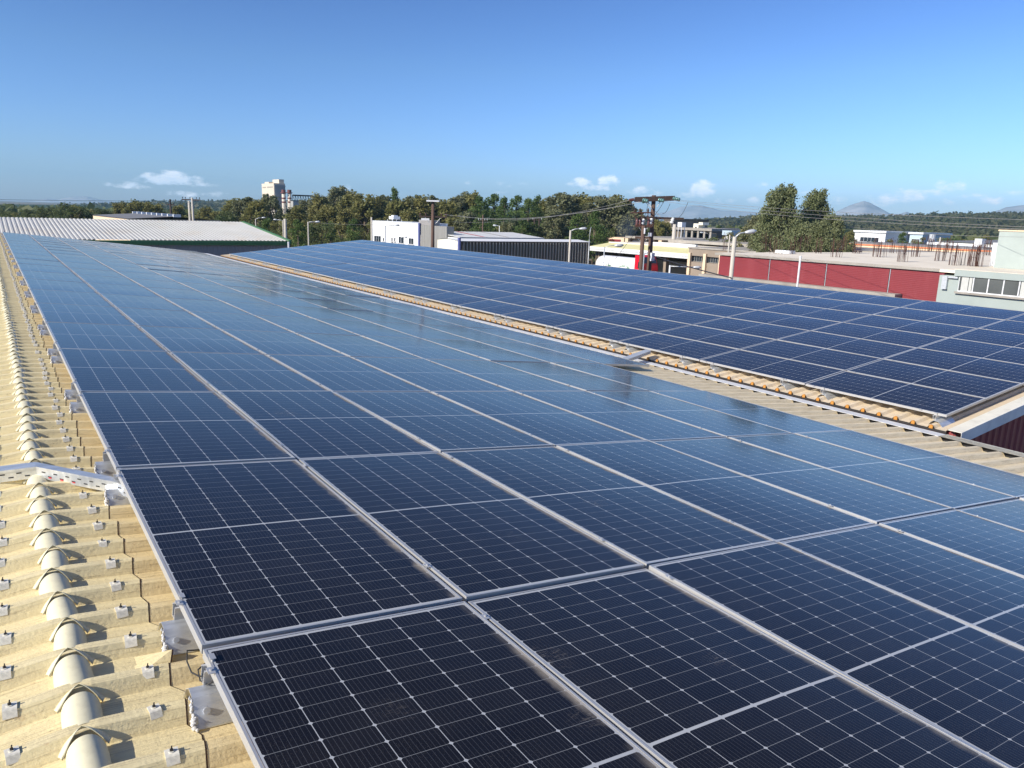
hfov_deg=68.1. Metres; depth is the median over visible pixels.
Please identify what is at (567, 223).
eucalyptus tree
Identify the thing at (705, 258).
concrete workshop
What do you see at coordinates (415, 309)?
solar panel
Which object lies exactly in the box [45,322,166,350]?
solar panel
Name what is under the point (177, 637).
mounting bracket
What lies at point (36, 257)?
solar panel
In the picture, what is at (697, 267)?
street lamp
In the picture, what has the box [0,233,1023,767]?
factory hall
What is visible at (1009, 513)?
solar panel
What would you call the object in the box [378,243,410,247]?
solar panel
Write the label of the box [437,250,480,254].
solar panel
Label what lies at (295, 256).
solar panel
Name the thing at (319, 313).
solar panel
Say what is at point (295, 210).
eucalyptus tree
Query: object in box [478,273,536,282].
solar panel
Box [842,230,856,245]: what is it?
eucalyptus tree
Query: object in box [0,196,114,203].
mountain
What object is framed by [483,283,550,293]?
solar panel
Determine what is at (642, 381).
solar panel
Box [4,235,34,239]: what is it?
solar panel
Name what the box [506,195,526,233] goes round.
pine tree
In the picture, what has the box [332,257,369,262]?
solar panel
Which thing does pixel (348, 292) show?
solar panel
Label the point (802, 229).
eucalyptus tree
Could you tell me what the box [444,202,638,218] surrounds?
power line
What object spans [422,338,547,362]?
solar panel
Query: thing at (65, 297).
solar panel
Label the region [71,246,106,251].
solar panel
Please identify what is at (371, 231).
concrete pole
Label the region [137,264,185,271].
solar panel
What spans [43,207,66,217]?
round tree
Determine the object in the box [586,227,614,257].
round tree
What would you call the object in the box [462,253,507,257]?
solar panel
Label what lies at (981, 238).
round tree
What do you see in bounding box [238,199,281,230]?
eucalyptus tree
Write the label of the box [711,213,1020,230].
hills
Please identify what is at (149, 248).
solar panel
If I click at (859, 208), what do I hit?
mountain
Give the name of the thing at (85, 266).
solar panel
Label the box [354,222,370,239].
round tree
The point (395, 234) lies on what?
white building
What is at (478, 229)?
pine tree
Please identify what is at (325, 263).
solar panel
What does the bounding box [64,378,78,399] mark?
mounting bracket
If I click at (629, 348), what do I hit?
mounting bracket
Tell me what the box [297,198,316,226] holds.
eucalyptus tree
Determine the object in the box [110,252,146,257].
solar panel
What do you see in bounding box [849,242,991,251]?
cream hall
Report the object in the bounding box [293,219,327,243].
round tree
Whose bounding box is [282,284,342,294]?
solar panel
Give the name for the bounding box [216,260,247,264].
solar panel
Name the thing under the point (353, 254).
solar panel
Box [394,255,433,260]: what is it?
solar panel
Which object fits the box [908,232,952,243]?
distant building
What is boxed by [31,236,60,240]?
solar panel
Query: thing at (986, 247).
rebar cluster
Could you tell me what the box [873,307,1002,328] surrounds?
solar panel
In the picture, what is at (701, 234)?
window
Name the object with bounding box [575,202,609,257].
eucalyptus tree
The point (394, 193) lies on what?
pine tree
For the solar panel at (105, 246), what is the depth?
36.15 m
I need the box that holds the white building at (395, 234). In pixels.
[372,215,447,245]
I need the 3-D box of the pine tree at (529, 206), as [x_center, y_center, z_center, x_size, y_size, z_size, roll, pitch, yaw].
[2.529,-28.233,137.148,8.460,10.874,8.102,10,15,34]
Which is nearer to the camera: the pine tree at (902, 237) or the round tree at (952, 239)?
the pine tree at (902, 237)
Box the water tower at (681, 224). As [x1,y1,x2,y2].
[677,222,685,237]
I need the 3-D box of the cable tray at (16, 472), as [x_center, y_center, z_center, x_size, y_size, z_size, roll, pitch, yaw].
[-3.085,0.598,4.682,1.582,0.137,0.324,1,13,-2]
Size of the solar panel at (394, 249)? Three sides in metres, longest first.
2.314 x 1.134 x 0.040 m
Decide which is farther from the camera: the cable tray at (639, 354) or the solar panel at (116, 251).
the solar panel at (116, 251)
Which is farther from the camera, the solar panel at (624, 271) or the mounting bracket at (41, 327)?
the solar panel at (624, 271)
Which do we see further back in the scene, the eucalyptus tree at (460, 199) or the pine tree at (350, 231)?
the eucalyptus tree at (460, 199)
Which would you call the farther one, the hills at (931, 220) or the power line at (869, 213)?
the hills at (931, 220)
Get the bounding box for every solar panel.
[2,232,29,235]
[3,234,31,237]
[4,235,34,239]
[5,238,37,242]
[6,240,41,245]
[7,242,44,248]
[9,246,48,251]
[10,249,54,256]
[12,253,60,261]
[15,258,66,266]
[17,263,74,273]
[20,270,85,282]
[24,278,97,292]
[29,289,114,306]
[30,235,56,238]
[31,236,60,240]
[34,238,63,242]
[35,302,136,325]
[37,241,69,245]
[39,243,74,248]
[43,246,80,251]
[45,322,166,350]
[47,249,87,255]
[51,253,94,259]
[55,237,83,241]
[56,257,103,264]
[57,348,214,393]
[59,239,88,243]
[62,241,92,245]
[62,262,114,270]
[66,243,99,248]
[68,267,126,277]
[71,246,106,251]
[76,274,140,285]
[77,249,113,254]
[78,392,295,470]
[82,240,107,243]
[82,252,122,258]
[86,242,113,245]
[87,283,160,296]
[89,256,132,262]
[91,244,121,248]
[96,246,129,251]
[97,260,145,268]
[100,293,186,310]
[103,249,137,254]
[105,242,130,245]
[106,265,159,274]
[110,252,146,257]
[111,244,139,248]
[116,255,156,261]
[116,271,175,281]
[116,307,218,328]
[116,459,462,653]
[117,246,146,250]
[125,249,155,253]
[126,259,170,266]
[128,244,155,248]
[129,278,196,290]
[137,247,163,250]
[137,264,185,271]
[139,326,263,353]
[144,249,173,253]
[146,287,219,300]
[149,269,201,277]
[154,247,178,250]
[160,249,185,252]
[160,262,205,269]
[163,275,219,284]
[165,298,252,314]
[167,251,196,255]
[170,352,329,392]
[173,267,221,274]
[178,254,208,258]
[179,282,244,293]
[183,251,211,255]
[188,272,240,280]
[189,311,293,332]
[193,265,239,272]
[194,254,223,258]
[198,260,234,265]
[200,291,275,304]
[201,256,235,261]
[203,601,663,767]
[205,278,264,288]
[209,270,256,277]
[212,264,249,269]
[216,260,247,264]
[218,391,437,460]
[221,329,346,355]
[223,301,309,317]
[224,275,277,283]
[226,268,268,274]
[226,286,290,296]
[227,263,263,268]
[231,252,258,256]
[241,254,273,259]
[243,267,279,272]
[243,273,290,280]
[247,282,305,291]
[248,294,324,307]
[251,250,280,253]
[253,257,288,262]
[255,315,359,335]
[258,271,299,277]
[260,278,313,286]
[264,252,294,256]
[266,260,303,265]
[267,354,428,391]
[268,289,335,300]
[270,248,301,251]
[273,275,323,283]
[276,254,308,258]
[279,305,364,320]
[281,263,320,269]
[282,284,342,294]
[286,250,314,253]
[289,257,325,262]
[290,245,321,249]
[295,281,348,289]
[296,333,420,357]
[297,252,332,256]
[298,298,371,310]
[299,266,338,273]
[299,452,643,603]
[305,248,336,251]
[308,260,344,265]
[309,244,340,247]
[309,292,372,302]
[314,255,347,259]
[314,318,417,337]
[317,270,363,278]
[321,250,350,254]
[321,288,379,297]
[323,245,356,249]
[324,263,365,269]
[327,242,358,244]
[328,308,416,323]
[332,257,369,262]
[334,252,370,256]
[335,392,552,452]
[338,275,388,283]
[339,247,372,251]
[339,301,414,313]
[342,243,374,246]
[344,267,387,274]
[346,240,377,242]
[347,295,413,305]
[348,261,389,266]
[352,255,391,260]
[352,357,510,391]
[357,250,390,254]
[358,245,393,249]
[361,242,391,244]
[361,280,416,290]
[362,335,488,360]
[365,271,415,279]
[369,321,473,340]
[371,258,412,263]
[371,264,414,270]
[374,252,410,257]
[374,311,463,326]
[377,248,411,251]
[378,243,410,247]
[378,303,455,316]
[389,285,448,297]
[391,276,443,284]
[393,268,441,275]
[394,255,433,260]
[394,261,439,267]
[395,245,433,249]
[396,250,434,254]
[417,248,452,251]
[417,264,467,271]
[418,252,457,257]
[418,258,461,263]
[419,272,470,280]
[419,281,478,291]
[419,314,504,328]
[420,292,488,305]
[420,324,522,342]
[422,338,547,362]
[427,359,583,391]
[431,391,645,446]
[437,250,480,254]
[441,261,490,268]
[442,255,485,260]
[442,446,774,568]
[445,269,498,276]
[449,277,508,286]
[454,287,519,299]
[457,300,534,315]
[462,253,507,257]
[466,258,513,264]
[467,327,569,344]
[468,568,1009,767]
[469,265,525,272]
[477,341,601,363]
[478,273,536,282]
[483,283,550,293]
[488,256,535,261]
[490,294,566,308]
[493,361,648,390]
[496,262,546,268]
[501,309,588,327]
[503,269,561,277]
[511,278,578,289]
[515,391,725,440]
[520,259,572,265]
[522,290,596,302]
[527,266,587,273]
[527,343,648,366]
[537,303,623,319]
[538,274,604,284]
[550,362,702,390]
[552,285,626,296]
[554,263,610,270]
[554,320,654,342]
[556,440,874,541]
[566,271,630,279]
[569,297,655,312]
[581,280,656,291]
[588,391,790,436]
[589,267,655,275]
[591,313,691,332]
[603,292,684,305]
[610,276,680,286]
[618,333,738,360]
[625,306,724,324]
[630,287,715,299]
[635,272,705,281]
[649,541,1023,767]
[651,391,847,432]
[652,437,953,523]
[658,282,740,293]
[658,300,755,316]
[658,325,775,349]
[685,277,765,288]
[690,294,785,309]
[694,317,809,339]
[700,350,844,384]
[717,289,812,303]
[727,310,841,330]
[728,433,1015,509]
[740,340,881,370]
[745,284,839,296]
[760,304,871,321]
[777,331,914,358]
[782,524,1023,648]
[787,297,898,314]
[795,430,1023,498]
[805,371,985,416]
[811,322,946,347]
[817,291,923,307]
[845,315,976,337]
[847,359,1021,399]
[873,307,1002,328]
[879,509,1023,576]
[884,348,1023,384]
[901,301,1023,319]
[919,338,1023,364]
[950,328,1023,347]
[958,499,1023,530]
[980,320,1023,333]
[1007,314,1023,321]
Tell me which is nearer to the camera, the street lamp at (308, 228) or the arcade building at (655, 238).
the street lamp at (308, 228)
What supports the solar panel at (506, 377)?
on the factory hall
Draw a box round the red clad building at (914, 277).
[698,250,993,301]
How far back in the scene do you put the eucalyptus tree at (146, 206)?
161.97 m
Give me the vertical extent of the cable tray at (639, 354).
0.083 m
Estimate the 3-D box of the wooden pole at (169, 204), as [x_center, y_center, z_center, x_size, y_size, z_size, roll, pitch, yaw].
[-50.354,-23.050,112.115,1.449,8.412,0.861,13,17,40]
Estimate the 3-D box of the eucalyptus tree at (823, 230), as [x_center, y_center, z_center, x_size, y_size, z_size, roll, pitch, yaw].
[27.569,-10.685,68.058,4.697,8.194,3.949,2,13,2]
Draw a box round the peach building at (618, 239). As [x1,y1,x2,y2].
[608,237,630,242]
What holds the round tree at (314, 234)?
on the ground
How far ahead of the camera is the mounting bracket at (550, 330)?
18.50 m
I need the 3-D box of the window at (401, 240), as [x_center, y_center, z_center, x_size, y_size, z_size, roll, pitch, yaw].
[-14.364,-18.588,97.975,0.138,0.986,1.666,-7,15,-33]
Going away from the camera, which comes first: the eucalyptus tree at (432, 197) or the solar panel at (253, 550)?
the solar panel at (253, 550)
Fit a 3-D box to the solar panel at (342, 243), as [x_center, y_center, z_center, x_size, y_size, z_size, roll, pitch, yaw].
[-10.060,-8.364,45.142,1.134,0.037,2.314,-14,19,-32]
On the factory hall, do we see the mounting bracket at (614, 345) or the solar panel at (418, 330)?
the solar panel at (418, 330)
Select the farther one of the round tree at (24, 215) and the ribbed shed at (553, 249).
the round tree at (24, 215)
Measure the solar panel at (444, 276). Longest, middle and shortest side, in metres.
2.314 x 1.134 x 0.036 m
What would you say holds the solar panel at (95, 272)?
on the factory hall
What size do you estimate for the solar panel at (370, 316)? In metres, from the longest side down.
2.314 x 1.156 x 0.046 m
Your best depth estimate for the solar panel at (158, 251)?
37.34 m
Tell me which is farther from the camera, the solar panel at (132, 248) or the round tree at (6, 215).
the round tree at (6, 215)
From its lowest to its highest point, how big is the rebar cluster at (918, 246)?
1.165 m
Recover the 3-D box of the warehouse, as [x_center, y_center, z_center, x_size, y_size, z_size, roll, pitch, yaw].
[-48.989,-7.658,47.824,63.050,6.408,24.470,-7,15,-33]
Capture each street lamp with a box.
[307,221,319,244]
[385,224,399,241]
[568,227,586,261]
[603,243,623,265]
[669,265,700,272]
[729,229,756,279]
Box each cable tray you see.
[0,462,131,496]
[623,349,650,360]
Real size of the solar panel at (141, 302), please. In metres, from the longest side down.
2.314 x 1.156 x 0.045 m
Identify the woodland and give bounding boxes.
[0,202,998,242]
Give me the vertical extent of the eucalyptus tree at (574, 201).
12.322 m
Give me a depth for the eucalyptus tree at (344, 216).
130.94 m
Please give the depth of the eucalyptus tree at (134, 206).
157.14 m
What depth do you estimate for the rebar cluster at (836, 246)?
46.40 m
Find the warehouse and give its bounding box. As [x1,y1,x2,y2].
[0,217,290,256]
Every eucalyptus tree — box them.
[67,206,87,239]
[111,201,127,213]
[121,199,143,213]
[142,201,151,211]
[149,203,165,213]
[172,204,187,216]
[196,206,213,219]
[218,198,242,216]
[229,197,257,221]
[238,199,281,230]
[252,194,285,228]
[277,205,314,228]
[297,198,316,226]
[307,192,330,225]
[312,203,348,235]
[327,186,345,214]
[333,185,349,207]
[336,189,372,225]
[336,206,356,237]
[349,197,384,235]
[361,194,393,229]
[378,198,420,220]
[379,194,397,212]
[397,194,429,220]
[399,207,420,221]
[413,194,441,222]
[425,199,463,227]
[428,195,439,220]
[442,196,475,222]
[454,211,479,231]
[455,191,469,204]
[461,190,484,231]
[500,221,519,232]
[532,198,557,219]
[534,209,574,238]
[540,192,589,236]
[558,219,576,236]
[568,194,581,219]
[569,192,593,219]
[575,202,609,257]
[585,195,625,243]
[602,198,646,236]
[606,194,624,227]
[623,212,640,235]
[654,219,666,235]
[656,220,671,235]
[733,215,761,241]
[746,215,784,248]
[749,182,812,251]
[777,222,814,251]
[794,219,840,251]
[797,188,836,227]
[820,214,855,251]
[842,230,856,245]
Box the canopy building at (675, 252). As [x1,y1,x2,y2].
[590,242,730,274]
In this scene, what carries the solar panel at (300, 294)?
on the factory hall
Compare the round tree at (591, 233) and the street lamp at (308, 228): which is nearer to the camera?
the street lamp at (308, 228)
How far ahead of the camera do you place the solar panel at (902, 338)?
15.65 m
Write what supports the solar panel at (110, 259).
on the factory hall
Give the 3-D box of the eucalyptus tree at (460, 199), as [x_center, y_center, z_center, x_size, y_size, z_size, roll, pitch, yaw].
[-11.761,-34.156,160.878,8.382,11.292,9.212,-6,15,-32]
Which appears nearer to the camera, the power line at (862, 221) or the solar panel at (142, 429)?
the solar panel at (142, 429)
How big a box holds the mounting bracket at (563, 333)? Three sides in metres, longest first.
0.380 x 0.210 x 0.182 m
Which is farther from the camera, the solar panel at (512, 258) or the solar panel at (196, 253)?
the solar panel at (196, 253)
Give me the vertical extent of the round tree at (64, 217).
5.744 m
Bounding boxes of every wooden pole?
[166,199,173,218]
[419,200,446,246]
[478,215,487,231]
[629,195,687,270]
[631,208,651,269]
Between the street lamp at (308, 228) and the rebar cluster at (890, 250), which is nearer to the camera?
the rebar cluster at (890, 250)
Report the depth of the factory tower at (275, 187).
324.94 m
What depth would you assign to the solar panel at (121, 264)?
24.16 m
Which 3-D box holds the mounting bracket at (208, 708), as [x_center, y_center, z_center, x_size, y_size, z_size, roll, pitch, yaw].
[-0.987,1.091,2.780,0.398,0.183,0.224,0,11,-35]
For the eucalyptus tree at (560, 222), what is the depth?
123.99 m
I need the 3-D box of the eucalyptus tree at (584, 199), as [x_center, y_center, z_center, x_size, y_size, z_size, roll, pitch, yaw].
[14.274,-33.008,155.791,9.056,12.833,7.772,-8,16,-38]
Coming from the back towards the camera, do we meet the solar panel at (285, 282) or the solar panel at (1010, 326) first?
the solar panel at (285, 282)
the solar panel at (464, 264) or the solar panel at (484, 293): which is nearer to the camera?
the solar panel at (484, 293)
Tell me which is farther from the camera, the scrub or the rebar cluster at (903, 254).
the scrub
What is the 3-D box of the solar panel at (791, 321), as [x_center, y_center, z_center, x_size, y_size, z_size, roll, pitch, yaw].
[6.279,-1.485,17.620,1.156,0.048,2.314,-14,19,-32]
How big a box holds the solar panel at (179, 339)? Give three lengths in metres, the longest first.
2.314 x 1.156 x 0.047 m
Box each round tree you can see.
[0,209,14,216]
[1,213,24,217]
[12,214,35,217]
[20,208,47,217]
[31,207,56,217]
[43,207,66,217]
[46,214,70,218]
[49,202,94,218]
[93,207,109,214]
[194,210,219,219]
[213,213,235,221]
[219,210,237,221]
[246,219,271,230]
[260,213,302,233]
[278,221,306,246]
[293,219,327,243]
[303,221,349,244]
[327,223,357,241]
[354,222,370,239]
[520,222,542,237]
[578,227,595,245]
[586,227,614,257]
[595,221,634,236]
[606,230,614,242]
[703,236,731,245]
[721,232,733,239]
[944,238,960,242]
[966,235,990,244]
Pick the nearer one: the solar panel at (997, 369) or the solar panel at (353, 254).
the solar panel at (997, 369)
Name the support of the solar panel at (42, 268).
on the bracket
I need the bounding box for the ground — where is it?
[0,201,663,264]
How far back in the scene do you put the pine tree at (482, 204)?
135.97 m
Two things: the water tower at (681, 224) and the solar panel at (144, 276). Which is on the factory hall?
the solar panel at (144, 276)
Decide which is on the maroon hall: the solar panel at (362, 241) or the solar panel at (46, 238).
the solar panel at (362, 241)
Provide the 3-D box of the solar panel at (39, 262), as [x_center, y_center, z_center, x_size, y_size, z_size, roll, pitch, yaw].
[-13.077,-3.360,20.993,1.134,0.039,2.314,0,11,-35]
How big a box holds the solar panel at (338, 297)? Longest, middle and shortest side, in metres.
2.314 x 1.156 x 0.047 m
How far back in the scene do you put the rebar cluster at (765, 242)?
55.84 m
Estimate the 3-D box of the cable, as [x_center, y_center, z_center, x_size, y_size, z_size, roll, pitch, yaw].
[-1.143,1.048,2.799,0.076,0.056,0.226,-9,16,-39]
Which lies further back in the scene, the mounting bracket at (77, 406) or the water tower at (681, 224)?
the water tower at (681, 224)
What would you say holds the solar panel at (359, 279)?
on the bracket
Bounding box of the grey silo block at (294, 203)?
[287,200,301,212]
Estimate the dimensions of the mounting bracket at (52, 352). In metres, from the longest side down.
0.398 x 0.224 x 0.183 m
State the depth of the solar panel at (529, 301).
21.97 m
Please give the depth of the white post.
33.92 m
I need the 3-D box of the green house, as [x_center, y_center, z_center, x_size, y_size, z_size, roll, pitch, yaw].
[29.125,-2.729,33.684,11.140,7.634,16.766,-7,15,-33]
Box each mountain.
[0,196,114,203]
[643,205,757,220]
[668,213,715,220]
[834,201,908,216]
[993,205,1023,213]
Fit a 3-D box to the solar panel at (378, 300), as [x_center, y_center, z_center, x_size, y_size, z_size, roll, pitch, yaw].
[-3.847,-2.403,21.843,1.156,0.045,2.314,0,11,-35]
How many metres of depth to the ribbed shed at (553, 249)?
83.27 m
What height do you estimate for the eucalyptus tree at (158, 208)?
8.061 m
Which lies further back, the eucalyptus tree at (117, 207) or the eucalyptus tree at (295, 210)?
the eucalyptus tree at (117, 207)
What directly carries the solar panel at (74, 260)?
on the factory hall
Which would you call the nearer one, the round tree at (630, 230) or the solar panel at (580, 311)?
the solar panel at (580, 311)
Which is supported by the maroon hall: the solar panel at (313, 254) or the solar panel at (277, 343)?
the solar panel at (313, 254)
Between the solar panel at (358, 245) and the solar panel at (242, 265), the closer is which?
the solar panel at (242, 265)
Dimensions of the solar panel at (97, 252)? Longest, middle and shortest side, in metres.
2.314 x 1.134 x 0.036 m
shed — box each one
[93,211,220,240]
[437,238,590,263]
[448,231,543,241]
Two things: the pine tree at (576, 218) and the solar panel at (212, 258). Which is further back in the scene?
the pine tree at (576, 218)
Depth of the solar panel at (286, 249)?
43.14 m
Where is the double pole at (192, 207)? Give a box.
[181,197,199,240]
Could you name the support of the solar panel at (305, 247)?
on the maroon hall
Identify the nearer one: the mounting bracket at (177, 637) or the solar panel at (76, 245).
the mounting bracket at (177, 637)
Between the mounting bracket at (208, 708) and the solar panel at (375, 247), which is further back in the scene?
the solar panel at (375, 247)
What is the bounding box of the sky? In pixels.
[0,0,1023,214]
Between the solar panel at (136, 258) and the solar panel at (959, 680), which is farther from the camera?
the solar panel at (136, 258)
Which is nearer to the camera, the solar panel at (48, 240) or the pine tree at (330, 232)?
the solar panel at (48, 240)
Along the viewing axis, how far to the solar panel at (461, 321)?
17.98 m
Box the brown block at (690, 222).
[663,219,708,227]
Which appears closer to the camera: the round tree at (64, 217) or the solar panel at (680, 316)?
the solar panel at (680, 316)
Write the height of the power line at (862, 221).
1.099 m
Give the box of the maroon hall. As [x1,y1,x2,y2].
[221,254,1023,452]
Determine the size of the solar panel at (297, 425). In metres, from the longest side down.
2.314 x 1.156 x 0.047 m
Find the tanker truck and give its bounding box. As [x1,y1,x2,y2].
[595,255,657,271]
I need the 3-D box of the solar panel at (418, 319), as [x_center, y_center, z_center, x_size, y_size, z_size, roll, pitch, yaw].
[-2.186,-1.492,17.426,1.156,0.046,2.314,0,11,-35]
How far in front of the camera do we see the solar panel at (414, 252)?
37.59 m
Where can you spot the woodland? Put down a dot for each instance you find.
(5, 207)
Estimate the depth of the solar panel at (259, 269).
31.12 m
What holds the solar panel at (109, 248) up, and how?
on the factory hall
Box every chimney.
[280,190,285,215]
[286,190,291,208]
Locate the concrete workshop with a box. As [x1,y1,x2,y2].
[668,239,954,275]
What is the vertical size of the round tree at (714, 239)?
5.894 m
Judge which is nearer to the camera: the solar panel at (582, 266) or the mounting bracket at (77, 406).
the mounting bracket at (77, 406)
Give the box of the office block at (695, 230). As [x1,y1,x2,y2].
[672,222,740,238]
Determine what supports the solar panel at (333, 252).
on the maroon hall
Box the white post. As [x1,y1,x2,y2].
[796,256,801,286]
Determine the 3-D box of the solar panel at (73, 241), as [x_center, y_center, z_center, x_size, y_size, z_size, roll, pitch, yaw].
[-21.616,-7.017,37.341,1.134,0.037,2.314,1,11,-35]
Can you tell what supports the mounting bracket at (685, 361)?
attached to the maroon hall
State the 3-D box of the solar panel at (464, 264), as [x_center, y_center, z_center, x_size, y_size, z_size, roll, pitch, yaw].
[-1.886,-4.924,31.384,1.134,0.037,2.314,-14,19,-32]
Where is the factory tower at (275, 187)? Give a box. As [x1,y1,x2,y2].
[262,179,284,213]
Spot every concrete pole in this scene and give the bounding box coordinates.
[284,219,286,237]
[371,217,372,240]
[671,224,676,242]
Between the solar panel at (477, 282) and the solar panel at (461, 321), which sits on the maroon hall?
the solar panel at (477, 282)
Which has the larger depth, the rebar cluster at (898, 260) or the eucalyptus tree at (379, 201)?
the eucalyptus tree at (379, 201)
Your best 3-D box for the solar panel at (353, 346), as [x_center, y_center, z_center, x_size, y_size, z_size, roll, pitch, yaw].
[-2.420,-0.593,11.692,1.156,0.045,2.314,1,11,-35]
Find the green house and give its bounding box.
[936,230,1023,310]
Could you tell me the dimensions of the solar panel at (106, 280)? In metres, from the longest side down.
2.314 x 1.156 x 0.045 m
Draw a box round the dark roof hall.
[927,234,997,246]
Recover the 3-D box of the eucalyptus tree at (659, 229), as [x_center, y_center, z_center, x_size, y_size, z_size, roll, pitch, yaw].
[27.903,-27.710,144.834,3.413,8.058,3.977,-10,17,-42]
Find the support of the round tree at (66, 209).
on the ground
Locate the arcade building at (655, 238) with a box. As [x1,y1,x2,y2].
[625,236,727,241]
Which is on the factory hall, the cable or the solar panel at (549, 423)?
the solar panel at (549, 423)
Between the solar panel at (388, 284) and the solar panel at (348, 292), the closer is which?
the solar panel at (348, 292)
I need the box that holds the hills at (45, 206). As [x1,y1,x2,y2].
[0,201,646,224]
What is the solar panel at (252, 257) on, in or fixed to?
on the bracket
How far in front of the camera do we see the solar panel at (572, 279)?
25.69 m
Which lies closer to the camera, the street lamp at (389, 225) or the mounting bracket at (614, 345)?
the mounting bracket at (614, 345)
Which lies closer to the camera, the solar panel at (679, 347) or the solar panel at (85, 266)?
the solar panel at (679, 347)
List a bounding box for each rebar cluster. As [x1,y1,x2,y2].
[761,232,771,249]
[773,236,782,253]
[794,236,802,249]
[815,237,822,253]
[831,239,844,257]
[842,236,846,249]
[872,238,880,256]
[877,241,887,256]
[889,238,897,252]
[897,241,907,261]
[901,243,909,261]
[911,241,917,256]
[912,241,922,256]
[922,235,932,250]
[934,240,944,260]
[938,242,948,260]
[948,241,959,265]
[955,245,971,264]
[967,243,981,265]
[971,242,985,266]
[982,238,992,254]
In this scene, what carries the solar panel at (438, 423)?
on the factory hall
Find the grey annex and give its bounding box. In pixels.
[418,220,453,247]
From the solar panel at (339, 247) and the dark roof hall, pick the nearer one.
the solar panel at (339, 247)
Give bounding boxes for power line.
[0,199,77,200]
[311,221,430,224]
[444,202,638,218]
[458,200,628,219]
[654,256,731,277]
[665,201,1009,228]
[675,200,1020,226]
[682,200,1022,219]
[855,227,997,236]
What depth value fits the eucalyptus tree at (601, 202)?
143.81 m
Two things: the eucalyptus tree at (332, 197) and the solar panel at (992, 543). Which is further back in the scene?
the eucalyptus tree at (332, 197)
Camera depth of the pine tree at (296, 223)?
89.81 m
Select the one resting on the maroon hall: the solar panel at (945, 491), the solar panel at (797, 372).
the solar panel at (797, 372)
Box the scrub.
[68,199,1023,236]
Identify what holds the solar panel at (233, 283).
on the factory hall
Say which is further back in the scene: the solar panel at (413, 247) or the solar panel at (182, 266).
the solar panel at (413, 247)
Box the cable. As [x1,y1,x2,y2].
[186,649,213,685]
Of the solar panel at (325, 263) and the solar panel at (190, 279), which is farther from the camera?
the solar panel at (325, 263)
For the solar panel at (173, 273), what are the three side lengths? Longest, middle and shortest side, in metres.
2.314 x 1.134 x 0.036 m
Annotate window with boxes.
[374,235,380,241]
[398,236,403,243]
[408,238,413,244]
[692,256,702,261]
[699,233,716,237]
[708,257,718,262]
[860,237,878,241]
[954,276,1023,299]
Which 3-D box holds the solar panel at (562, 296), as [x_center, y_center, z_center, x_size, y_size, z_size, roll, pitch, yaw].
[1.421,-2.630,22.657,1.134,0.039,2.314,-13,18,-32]
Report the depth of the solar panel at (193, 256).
36.14 m
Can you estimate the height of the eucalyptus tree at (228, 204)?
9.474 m
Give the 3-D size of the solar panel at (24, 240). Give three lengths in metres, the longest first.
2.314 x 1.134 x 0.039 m
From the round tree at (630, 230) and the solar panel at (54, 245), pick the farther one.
the round tree at (630, 230)
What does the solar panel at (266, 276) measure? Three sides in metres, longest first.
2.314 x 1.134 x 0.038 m
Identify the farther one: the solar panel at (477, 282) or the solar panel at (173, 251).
the solar panel at (173, 251)
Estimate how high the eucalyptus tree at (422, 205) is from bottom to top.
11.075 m
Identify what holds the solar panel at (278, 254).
on the maroon hall
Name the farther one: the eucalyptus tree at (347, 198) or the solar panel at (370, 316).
the eucalyptus tree at (347, 198)
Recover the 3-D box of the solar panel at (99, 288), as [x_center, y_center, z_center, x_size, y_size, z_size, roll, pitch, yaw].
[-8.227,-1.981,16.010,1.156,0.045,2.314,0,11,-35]
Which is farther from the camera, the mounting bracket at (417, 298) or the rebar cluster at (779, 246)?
the rebar cluster at (779, 246)
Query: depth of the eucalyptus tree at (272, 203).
138.44 m
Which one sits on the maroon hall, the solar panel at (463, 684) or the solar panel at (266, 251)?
the solar panel at (266, 251)
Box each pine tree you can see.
[261,217,271,230]
[287,219,309,246]
[321,221,339,243]
[345,218,363,240]
[383,186,400,213]
[468,195,496,231]
[469,214,492,231]
[481,193,506,231]
[487,196,517,231]
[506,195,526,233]
[512,212,534,235]
[513,197,542,233]
[527,195,545,224]
[564,213,591,252]
[584,209,610,264]
[897,231,907,242]
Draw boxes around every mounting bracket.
[25,291,32,297]
[31,303,39,313]
[38,320,45,329]
[40,322,50,335]
[47,340,56,355]
[50,347,66,363]
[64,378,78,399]
[69,390,86,412]
[94,446,115,476]
[104,468,132,505]
[157,593,198,655]
[183,653,232,731]
[413,295,422,300]
[421,299,432,302]
[449,304,459,309]
[458,306,471,311]
[492,313,504,320]
[503,316,517,322]
[544,325,558,332]
[557,328,572,335]
[607,339,624,348]
[623,343,641,352]
[678,355,696,365]
[708,362,727,372]
[777,378,798,389]
[818,387,840,399]
[929,412,954,427]
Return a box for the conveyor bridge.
[292,195,311,203]
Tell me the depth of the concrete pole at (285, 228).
67.61 m
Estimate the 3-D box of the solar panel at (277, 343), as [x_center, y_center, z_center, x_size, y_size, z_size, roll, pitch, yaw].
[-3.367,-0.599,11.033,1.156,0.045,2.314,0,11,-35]
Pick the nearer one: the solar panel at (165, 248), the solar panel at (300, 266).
the solar panel at (300, 266)
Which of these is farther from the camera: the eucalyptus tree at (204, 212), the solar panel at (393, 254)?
the eucalyptus tree at (204, 212)
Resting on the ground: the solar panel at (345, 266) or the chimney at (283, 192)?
the chimney at (283, 192)
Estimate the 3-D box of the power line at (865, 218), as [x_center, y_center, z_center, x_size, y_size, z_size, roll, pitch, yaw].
[13.462,-8.075,35.009,0.013,1.145,26.015,-2,13,-16]
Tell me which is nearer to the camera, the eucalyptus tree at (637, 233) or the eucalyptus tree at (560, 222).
the eucalyptus tree at (560, 222)
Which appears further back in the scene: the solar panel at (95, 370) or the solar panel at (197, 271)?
the solar panel at (197, 271)
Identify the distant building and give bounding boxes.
[722,230,739,238]
[853,230,909,242]
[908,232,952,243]

